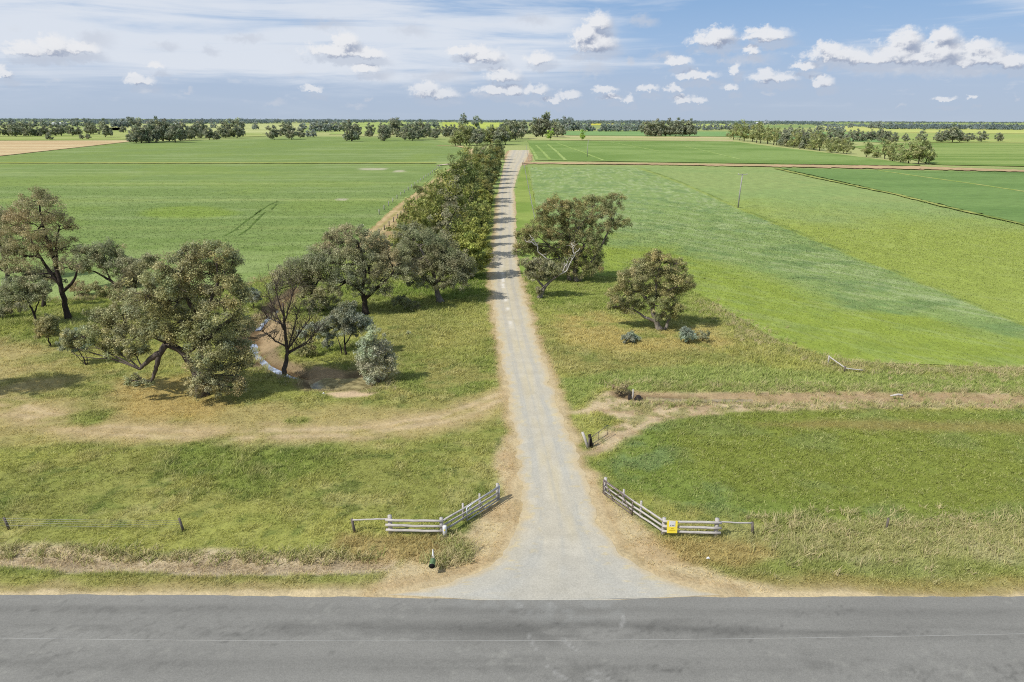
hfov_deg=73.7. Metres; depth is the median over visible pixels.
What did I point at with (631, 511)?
farm gate
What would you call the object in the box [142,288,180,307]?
shrub
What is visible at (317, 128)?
paddock tree
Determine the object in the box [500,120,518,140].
paddock tree
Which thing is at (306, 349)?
shrub
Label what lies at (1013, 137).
field
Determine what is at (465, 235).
roadside tree
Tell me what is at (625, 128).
paddock tree
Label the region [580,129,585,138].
paddock tree
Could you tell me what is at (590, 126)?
paddock tree
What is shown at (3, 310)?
shrub
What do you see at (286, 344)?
bare tree
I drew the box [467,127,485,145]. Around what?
paddock tree
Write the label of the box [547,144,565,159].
wheel track
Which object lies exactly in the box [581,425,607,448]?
old gate
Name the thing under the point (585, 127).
paddock tree
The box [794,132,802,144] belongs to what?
paddock tree
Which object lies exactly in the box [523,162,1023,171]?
dirt bank
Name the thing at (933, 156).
paddock tree
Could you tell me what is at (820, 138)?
paddock tree
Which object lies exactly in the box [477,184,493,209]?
roadside tree
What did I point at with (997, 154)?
field
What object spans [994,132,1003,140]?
paddock tree
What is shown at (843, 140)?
paddock tree
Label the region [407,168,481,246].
tree
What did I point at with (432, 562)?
mailbox
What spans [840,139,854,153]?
paddock tree
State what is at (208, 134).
paddock tree
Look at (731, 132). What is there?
paddock tree
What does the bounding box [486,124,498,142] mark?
paddock tree
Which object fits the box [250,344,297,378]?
creek water
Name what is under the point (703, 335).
shrub
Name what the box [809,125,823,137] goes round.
paddock tree
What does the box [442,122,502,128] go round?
field
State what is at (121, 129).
paddock tree
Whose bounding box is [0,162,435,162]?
field margin
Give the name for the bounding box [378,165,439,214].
wire fence
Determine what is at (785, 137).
paddock tree
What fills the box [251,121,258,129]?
paddock tree
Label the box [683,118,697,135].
paddock tree
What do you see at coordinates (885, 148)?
paddock tree
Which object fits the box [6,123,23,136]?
paddock tree
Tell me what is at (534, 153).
wheel track
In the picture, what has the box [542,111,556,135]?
paddock tree
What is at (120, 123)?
distant tree
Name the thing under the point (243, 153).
field
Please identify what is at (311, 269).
gum tree
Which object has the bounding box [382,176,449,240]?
straw margin
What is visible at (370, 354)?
shrub
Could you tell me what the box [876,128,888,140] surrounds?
paddock tree
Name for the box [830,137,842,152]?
paddock tree
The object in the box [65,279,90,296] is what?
shrub
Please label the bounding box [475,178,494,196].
roadside tree
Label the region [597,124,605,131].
paddock tree
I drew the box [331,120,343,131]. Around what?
paddock tree
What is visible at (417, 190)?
shrub
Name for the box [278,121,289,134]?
paddock tree
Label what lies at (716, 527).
rail fence
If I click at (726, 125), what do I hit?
paddock tree
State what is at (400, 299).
shrub
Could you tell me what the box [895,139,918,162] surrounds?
paddock tree
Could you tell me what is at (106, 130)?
paddock tree
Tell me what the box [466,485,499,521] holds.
farm gate
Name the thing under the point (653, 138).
field
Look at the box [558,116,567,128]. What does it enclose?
paddock tree
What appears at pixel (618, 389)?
shrub
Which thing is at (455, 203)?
tree
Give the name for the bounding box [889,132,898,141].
paddock tree
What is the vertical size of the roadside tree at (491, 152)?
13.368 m
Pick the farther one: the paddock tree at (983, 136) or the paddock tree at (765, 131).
the paddock tree at (983, 136)
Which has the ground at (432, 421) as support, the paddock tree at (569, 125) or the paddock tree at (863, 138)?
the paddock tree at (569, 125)
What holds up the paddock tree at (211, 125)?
on the field at (260, 130)
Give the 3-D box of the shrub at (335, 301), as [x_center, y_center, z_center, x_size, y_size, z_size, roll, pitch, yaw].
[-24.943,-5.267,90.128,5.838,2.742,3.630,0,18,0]
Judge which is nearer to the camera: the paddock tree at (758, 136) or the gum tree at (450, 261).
the gum tree at (450, 261)
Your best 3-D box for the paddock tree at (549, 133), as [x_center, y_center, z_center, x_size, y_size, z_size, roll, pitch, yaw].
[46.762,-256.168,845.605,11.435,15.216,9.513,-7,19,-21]
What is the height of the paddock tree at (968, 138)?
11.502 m
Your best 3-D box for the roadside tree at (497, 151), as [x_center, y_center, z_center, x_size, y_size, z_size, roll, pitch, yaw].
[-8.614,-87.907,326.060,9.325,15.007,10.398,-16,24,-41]
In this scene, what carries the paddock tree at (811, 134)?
on the ground at (432, 421)
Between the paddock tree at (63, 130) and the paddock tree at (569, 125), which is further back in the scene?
the paddock tree at (569, 125)
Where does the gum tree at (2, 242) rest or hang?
on the ground at (432, 421)
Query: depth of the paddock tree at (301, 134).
903.24 m
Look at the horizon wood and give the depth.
4118.29 m
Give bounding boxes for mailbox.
[429,549,435,568]
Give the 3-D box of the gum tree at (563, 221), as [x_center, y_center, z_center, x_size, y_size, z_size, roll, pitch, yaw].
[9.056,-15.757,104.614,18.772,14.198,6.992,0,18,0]
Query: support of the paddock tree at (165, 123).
on the field at (243, 153)
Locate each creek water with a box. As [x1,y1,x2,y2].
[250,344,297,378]
[256,311,278,329]
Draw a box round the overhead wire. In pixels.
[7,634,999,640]
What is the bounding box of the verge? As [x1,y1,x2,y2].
[515,167,551,276]
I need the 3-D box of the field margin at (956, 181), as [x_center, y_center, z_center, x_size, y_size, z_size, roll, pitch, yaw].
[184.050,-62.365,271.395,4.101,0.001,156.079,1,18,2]
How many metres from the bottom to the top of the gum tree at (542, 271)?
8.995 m
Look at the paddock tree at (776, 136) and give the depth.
699.66 m
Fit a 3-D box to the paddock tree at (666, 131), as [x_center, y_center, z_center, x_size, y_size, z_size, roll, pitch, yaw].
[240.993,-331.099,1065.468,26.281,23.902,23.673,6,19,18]
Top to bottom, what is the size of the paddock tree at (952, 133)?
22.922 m
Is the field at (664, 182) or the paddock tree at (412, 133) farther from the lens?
the paddock tree at (412, 133)
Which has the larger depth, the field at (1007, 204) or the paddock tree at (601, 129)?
the paddock tree at (601, 129)
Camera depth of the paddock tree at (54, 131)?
958.77 m
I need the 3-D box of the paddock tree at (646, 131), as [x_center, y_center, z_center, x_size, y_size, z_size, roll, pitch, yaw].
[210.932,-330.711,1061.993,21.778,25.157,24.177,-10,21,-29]
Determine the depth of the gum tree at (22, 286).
81.18 m
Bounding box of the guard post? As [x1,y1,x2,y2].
[443,525,446,537]
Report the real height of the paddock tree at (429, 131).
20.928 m
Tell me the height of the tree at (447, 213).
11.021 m
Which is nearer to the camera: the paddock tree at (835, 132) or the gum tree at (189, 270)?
the gum tree at (189, 270)
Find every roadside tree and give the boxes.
[451,217,493,278]
[462,200,488,239]
[463,231,484,261]
[466,198,494,233]
[474,200,488,224]
[475,154,499,184]
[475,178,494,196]
[475,194,490,218]
[476,166,494,195]
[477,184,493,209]
[478,164,494,182]
[481,151,499,170]
[483,146,503,166]
[486,141,504,167]
[488,149,500,172]
[494,139,504,155]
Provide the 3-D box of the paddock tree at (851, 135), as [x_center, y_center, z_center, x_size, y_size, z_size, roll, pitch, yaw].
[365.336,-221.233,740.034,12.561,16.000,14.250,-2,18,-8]
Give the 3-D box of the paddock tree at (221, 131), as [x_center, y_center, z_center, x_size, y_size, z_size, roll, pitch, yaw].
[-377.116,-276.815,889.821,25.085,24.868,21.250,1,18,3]
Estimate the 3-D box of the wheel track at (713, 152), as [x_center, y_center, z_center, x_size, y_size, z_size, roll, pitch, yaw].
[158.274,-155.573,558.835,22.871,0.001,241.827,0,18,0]
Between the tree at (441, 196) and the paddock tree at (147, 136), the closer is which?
the tree at (441, 196)
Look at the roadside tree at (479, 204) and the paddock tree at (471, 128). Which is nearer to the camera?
the roadside tree at (479, 204)
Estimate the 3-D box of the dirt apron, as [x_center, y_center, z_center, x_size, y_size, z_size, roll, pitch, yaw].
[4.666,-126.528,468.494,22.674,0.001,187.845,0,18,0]
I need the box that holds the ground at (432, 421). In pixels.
[0,119,1023,598]
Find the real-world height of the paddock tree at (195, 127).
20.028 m
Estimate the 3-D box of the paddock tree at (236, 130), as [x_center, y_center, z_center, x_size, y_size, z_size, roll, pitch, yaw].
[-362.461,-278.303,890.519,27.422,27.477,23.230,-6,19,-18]
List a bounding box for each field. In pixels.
[0,131,265,139]
[0,137,464,299]
[0,140,127,155]
[18,127,124,129]
[102,124,300,133]
[330,122,441,133]
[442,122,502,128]
[528,141,919,165]
[529,136,732,140]
[529,166,1023,366]
[564,131,884,142]
[684,124,757,126]
[782,168,1023,222]
[815,125,1023,133]
[854,143,1023,165]
[891,132,1023,142]
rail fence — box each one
[351,483,498,534]
[604,477,753,537]
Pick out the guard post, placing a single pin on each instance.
(445, 529)
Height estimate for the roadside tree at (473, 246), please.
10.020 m
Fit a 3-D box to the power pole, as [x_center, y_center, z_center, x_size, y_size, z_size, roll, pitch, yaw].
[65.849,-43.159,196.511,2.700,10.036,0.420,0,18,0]
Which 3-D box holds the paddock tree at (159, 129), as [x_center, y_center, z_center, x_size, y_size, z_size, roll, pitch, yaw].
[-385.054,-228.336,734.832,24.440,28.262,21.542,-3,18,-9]
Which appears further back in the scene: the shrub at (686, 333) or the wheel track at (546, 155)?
the wheel track at (546, 155)
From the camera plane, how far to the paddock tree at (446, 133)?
985.11 m
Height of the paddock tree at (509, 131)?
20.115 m
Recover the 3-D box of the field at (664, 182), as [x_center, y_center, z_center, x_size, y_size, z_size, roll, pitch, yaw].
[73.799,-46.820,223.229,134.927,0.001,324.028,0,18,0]
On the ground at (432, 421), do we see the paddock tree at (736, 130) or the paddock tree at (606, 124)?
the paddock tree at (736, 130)
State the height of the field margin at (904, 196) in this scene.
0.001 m
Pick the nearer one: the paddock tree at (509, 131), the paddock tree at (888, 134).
the paddock tree at (509, 131)
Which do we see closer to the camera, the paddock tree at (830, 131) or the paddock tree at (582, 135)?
the paddock tree at (830, 131)
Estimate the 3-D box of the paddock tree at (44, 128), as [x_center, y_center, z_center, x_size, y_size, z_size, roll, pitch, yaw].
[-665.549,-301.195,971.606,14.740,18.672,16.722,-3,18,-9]
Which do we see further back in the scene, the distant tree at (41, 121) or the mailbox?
the distant tree at (41, 121)
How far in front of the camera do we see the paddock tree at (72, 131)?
957.90 m
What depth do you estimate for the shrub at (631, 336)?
77.06 m
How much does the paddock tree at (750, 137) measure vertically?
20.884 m
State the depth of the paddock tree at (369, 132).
979.78 m
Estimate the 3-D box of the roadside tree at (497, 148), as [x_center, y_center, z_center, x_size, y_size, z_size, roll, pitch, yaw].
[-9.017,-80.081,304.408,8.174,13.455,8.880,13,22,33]
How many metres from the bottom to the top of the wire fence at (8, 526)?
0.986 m
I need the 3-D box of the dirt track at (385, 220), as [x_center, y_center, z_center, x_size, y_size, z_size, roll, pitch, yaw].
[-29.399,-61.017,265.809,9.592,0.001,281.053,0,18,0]
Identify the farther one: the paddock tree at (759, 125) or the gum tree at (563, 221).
the paddock tree at (759, 125)
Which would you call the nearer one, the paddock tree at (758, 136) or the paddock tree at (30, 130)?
the paddock tree at (758, 136)
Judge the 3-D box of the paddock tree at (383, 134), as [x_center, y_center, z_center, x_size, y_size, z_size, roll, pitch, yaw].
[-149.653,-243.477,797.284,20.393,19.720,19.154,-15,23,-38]
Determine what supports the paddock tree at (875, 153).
on the ground at (432, 421)
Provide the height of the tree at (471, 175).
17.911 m
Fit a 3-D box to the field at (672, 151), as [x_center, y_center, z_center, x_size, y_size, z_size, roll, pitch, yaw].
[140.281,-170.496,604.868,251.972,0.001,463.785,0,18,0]
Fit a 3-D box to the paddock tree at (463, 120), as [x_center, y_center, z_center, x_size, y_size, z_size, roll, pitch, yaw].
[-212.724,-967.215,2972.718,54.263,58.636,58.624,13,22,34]
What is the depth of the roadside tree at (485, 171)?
211.87 m
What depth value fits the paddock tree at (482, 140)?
685.04 m
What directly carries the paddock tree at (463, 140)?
on the ground at (432, 421)
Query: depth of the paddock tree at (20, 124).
953.92 m
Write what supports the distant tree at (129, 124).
on the field at (260, 130)
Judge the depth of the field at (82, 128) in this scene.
1674.49 m
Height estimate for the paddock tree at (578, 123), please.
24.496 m
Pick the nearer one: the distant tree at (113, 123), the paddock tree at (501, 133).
the paddock tree at (501, 133)
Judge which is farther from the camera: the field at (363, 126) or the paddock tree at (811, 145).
the field at (363, 126)
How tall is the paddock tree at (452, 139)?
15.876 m
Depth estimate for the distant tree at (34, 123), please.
1952.42 m
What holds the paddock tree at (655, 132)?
on the field at (653, 138)
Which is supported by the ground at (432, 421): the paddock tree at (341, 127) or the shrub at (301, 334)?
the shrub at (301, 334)
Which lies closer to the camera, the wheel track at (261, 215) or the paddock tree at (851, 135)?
the wheel track at (261, 215)
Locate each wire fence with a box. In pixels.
[0,517,184,531]
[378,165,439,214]
[523,160,534,216]
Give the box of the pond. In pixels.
[310,377,371,390]
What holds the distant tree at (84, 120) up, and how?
on the ground at (432, 421)
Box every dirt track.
[360,163,459,246]
[437,145,472,158]
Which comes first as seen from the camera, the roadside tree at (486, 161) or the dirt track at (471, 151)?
the roadside tree at (486, 161)
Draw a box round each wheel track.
[224,209,261,235]
[240,212,265,233]
[529,146,538,158]
[535,145,550,159]
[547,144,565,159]
[558,143,602,159]
[685,146,738,158]
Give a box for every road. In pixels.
[0,594,1023,681]
[389,150,719,599]
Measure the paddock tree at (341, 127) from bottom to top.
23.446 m
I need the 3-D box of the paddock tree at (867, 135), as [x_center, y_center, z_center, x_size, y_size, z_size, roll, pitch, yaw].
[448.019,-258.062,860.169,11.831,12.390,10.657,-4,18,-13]
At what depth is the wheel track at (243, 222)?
167.00 m
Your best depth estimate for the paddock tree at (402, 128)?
951.07 m
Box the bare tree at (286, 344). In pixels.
[245,260,331,374]
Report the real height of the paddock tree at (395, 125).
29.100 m
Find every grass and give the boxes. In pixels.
[0,250,1023,584]
[0,269,1023,597]
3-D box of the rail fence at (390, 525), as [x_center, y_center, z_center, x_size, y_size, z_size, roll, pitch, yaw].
[-4.853,10.950,42.332,9.724,1.359,2.692,-7,19,-22]
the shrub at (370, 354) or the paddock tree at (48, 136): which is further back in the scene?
the paddock tree at (48, 136)
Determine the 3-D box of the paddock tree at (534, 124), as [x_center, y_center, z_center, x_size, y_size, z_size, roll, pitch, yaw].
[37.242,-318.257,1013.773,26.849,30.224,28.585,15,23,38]
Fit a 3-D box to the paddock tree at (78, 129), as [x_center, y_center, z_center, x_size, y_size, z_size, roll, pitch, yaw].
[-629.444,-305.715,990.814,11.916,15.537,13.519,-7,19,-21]
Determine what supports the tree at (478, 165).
on the ground at (432, 421)
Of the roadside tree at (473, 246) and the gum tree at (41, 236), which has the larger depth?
the roadside tree at (473, 246)
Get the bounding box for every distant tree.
[29,118,39,125]
[39,118,48,125]
[69,118,79,125]
[78,118,89,125]
[110,120,117,127]
[117,118,127,126]
[125,118,131,127]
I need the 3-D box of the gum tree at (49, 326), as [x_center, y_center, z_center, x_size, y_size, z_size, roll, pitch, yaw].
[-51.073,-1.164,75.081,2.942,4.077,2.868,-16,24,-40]
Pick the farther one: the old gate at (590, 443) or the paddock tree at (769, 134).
the paddock tree at (769, 134)
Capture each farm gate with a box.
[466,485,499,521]
[602,479,632,514]
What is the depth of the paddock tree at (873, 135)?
858.35 m
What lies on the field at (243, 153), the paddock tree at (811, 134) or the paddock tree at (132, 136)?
the paddock tree at (132, 136)
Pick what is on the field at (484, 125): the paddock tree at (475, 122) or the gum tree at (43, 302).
the paddock tree at (475, 122)
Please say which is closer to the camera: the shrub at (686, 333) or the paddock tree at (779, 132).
the shrub at (686, 333)
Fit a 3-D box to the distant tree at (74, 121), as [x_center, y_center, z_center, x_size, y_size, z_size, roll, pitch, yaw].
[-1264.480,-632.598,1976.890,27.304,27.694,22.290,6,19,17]
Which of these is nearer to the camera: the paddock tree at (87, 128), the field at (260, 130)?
the paddock tree at (87, 128)
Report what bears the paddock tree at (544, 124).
on the ground at (432, 421)
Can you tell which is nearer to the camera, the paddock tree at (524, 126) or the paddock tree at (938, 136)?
the paddock tree at (938, 136)
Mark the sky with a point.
(701, 60)
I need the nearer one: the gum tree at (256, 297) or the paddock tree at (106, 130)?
the gum tree at (256, 297)
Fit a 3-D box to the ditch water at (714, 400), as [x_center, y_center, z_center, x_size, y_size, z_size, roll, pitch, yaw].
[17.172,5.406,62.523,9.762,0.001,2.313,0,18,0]
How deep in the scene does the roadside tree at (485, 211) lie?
142.89 m
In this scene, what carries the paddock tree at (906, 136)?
on the field at (1013, 137)
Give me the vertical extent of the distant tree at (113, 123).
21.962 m
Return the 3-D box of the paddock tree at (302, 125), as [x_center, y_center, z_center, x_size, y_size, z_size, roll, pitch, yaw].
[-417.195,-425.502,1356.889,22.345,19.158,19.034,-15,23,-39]
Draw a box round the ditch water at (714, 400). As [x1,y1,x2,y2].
[646,397,752,402]
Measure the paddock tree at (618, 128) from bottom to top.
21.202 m
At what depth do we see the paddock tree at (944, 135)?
836.36 m
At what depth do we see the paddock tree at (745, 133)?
829.14 m
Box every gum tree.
[0,186,84,319]
[0,205,14,280]
[0,273,53,326]
[31,264,67,306]
[33,313,61,345]
[54,325,94,364]
[59,238,257,400]
[71,237,145,283]
[109,250,160,293]
[245,287,261,308]
[266,223,423,314]
[315,300,373,354]
[391,220,477,302]
[511,191,632,281]
[517,242,579,298]
[605,248,695,330]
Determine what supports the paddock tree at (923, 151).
on the ground at (432, 421)
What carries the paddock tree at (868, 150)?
on the ground at (432, 421)
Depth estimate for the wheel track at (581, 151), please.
533.13 m
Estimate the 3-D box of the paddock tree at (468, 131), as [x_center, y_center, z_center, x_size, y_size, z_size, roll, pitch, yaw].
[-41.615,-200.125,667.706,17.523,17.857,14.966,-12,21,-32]
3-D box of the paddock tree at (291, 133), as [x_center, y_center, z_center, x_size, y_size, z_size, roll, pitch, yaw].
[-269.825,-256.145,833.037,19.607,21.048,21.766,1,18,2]
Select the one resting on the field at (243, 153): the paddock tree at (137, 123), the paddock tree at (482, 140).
the paddock tree at (137, 123)
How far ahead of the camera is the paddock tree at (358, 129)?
1015.54 m
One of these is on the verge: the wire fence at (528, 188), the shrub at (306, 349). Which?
the wire fence at (528, 188)
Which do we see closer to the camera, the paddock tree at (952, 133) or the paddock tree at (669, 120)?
the paddock tree at (952, 133)
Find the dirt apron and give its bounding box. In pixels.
[505,151,532,164]
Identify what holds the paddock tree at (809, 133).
on the ground at (432, 421)
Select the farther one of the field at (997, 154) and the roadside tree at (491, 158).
the field at (997, 154)
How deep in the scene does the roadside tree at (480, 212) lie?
133.34 m
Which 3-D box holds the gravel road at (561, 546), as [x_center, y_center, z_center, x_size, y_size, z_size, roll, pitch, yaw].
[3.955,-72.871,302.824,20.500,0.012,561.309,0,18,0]
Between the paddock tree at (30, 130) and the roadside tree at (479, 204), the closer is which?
the roadside tree at (479, 204)
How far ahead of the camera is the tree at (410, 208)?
115.16 m
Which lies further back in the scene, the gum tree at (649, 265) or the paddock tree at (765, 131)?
the paddock tree at (765, 131)
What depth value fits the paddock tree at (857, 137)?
856.20 m
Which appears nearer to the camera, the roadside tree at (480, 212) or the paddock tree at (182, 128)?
the roadside tree at (480, 212)
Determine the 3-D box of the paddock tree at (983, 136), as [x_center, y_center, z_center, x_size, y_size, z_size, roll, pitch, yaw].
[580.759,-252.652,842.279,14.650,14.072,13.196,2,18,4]
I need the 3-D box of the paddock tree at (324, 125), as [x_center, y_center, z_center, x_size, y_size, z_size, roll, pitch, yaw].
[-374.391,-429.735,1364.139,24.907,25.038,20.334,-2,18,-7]
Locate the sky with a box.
[0,0,1023,121]
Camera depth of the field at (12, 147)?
627.09 m
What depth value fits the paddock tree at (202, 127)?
886.09 m
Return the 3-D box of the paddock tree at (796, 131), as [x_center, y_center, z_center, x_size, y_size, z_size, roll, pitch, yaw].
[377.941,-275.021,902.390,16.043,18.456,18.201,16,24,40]
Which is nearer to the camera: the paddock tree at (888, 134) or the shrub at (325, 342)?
the shrub at (325, 342)
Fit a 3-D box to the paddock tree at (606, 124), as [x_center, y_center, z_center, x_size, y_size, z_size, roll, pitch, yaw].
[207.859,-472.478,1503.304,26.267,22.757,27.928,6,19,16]
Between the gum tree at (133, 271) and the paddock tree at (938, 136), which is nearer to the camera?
the gum tree at (133, 271)
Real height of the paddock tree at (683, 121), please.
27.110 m
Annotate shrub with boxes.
[0,302,29,317]
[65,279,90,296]
[82,280,118,296]
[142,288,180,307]
[237,314,261,331]
[293,337,317,356]
[297,321,325,338]
[300,291,343,310]
[322,332,337,351]
[353,322,399,384]
[390,294,419,310]
[412,184,426,194]
[611,383,628,396]
[621,330,641,342]
[678,326,698,342]
[695,329,710,340]
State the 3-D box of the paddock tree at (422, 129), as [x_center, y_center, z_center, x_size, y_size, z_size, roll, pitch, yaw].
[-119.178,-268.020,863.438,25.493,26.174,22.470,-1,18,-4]
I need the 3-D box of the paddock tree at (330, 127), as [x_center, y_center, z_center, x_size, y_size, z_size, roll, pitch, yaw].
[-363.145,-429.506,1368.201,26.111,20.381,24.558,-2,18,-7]
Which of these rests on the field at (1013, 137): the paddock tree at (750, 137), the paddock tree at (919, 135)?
the paddock tree at (919, 135)
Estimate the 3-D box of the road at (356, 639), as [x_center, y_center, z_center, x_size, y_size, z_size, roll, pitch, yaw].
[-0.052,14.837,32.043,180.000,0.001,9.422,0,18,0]
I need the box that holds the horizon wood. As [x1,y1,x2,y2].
[0,118,1023,129]
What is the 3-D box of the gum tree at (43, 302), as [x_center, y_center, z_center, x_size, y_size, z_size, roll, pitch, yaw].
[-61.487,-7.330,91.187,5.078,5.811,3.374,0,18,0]
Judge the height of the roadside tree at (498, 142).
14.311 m
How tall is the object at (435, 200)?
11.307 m
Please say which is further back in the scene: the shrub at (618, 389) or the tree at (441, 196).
the tree at (441, 196)
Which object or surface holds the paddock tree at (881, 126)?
on the field at (905, 130)
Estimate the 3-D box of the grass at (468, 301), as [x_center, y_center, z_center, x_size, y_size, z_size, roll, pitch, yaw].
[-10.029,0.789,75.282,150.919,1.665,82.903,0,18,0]
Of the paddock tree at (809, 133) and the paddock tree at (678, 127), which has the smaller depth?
the paddock tree at (809, 133)
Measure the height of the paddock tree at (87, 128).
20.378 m
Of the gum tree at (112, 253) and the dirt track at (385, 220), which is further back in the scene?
the dirt track at (385, 220)
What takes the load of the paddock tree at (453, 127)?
on the ground at (432, 421)
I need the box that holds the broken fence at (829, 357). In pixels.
[828,355,862,370]
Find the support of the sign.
attached to the rail fence at (716, 527)
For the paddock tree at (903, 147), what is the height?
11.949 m
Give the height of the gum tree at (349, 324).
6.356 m
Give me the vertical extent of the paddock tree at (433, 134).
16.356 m
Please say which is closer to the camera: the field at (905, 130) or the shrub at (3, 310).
the shrub at (3, 310)
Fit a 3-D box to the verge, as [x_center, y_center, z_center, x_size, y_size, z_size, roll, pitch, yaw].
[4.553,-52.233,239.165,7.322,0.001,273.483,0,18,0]
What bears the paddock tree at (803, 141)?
on the ground at (432, 421)
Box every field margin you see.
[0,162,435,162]
[775,168,1023,224]
[878,170,1023,191]
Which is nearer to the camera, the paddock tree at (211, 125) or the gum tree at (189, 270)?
the gum tree at (189, 270)
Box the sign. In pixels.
[667,521,677,532]
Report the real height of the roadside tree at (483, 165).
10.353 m
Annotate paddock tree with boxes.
[0,123,12,135]
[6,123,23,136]
[16,121,29,135]
[22,121,34,135]
[34,127,43,135]
[41,123,48,134]
[45,132,53,138]
[48,124,62,135]
[56,125,66,135]
[63,125,77,134]
[75,125,82,134]
[83,122,95,134]
[96,118,112,136]
[119,125,125,131]
[125,124,143,142]
[128,117,149,142]
[138,120,159,142]
[149,116,166,139]
[160,118,179,140]
[164,122,185,142]
[173,120,187,140]
[187,126,195,138]
[189,123,201,138]
[194,120,207,137]
[202,125,215,139]
[210,121,216,127]
[212,131,220,138]
[216,119,232,137]
[225,117,245,137]
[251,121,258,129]
[265,125,281,139]
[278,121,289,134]
[283,122,298,139]
[295,128,304,136]
[297,122,306,131]
[308,122,316,130]
[310,129,316,136]
[313,120,324,131]
[318,120,329,131]
[325,122,336,130]
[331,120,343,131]
[338,121,348,131]
[341,119,359,140]
[353,122,361,134]
[364,122,375,136]
[377,125,391,140]
[388,117,403,136]
[396,124,408,136]
[401,122,420,140]
[414,119,427,138]
[420,123,432,137]
[429,127,439,137]
[440,124,449,136]
[448,129,461,145]
[450,124,458,136]
[454,122,467,145]
[457,113,468,124]
[460,123,472,144]
[462,127,473,145]
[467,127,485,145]
[471,115,482,126]
[472,125,485,142]
[482,127,494,143]
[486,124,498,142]
[490,123,509,142]
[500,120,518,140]
[502,125,512,144]
[509,119,524,139]
[517,120,531,137]
[528,117,543,136]
[531,114,550,136]
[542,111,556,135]
[545,128,553,138]
[550,118,565,136]
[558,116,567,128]
[564,116,573,130]
[574,121,584,130]
[580,123,590,130]
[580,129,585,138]
[586,119,595,130]
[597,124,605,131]
[603,121,611,130]
[613,123,623,131]
[623,123,629,130]
[629,123,638,130]
[639,120,654,135]
[648,118,664,135]
[658,121,674,135]
[666,118,674,134]
[669,117,683,135]
[679,119,692,135]
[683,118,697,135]
[723,122,729,129]
[726,123,739,138]
[734,119,746,139]
[738,123,750,140]
[748,124,756,141]
[749,122,763,142]
[753,127,765,143]
[760,123,775,143]
[765,127,781,144]
[773,129,781,144]
[777,128,793,146]
[777,129,786,145]
[786,128,798,147]
[792,126,801,137]
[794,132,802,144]
[798,133,810,148]
[804,133,815,148]
[805,127,813,136]
[807,130,819,148]
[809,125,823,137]
[812,130,828,150]
[822,137,831,148]
[825,127,836,139]
[826,137,836,152]
[828,129,843,141]
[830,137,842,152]
[837,129,846,142]
[838,136,850,152]
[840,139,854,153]
[841,129,855,143]
[852,128,859,140]
[858,131,866,140]
[861,139,874,156]
[865,131,872,139]
[869,129,877,140]
[872,145,880,157]
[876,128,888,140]
[877,138,895,158]
[879,122,886,128]
[884,131,891,139]
[886,141,901,160]
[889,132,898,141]
[894,143,906,161]
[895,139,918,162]
[901,133,910,140]
[910,133,933,163]
[915,128,927,140]
[916,142,937,163]
[933,130,942,140]
[940,129,949,141]
[945,123,963,142]
[957,129,966,141]
[964,133,973,140]
[976,130,988,141]
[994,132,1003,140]
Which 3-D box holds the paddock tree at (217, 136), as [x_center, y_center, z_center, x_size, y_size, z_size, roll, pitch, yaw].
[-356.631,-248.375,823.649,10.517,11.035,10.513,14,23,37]
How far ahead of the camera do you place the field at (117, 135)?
927.76 m
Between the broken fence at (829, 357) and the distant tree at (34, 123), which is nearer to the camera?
the broken fence at (829, 357)
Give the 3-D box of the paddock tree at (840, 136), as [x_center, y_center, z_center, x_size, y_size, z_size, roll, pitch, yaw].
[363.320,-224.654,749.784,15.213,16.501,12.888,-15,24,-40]
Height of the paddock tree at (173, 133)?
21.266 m
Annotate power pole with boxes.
[737,173,746,207]
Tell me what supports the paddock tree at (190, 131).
on the ground at (432, 421)
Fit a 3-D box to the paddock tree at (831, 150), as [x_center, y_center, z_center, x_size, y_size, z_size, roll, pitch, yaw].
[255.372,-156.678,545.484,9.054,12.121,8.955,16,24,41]
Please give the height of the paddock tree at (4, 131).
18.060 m

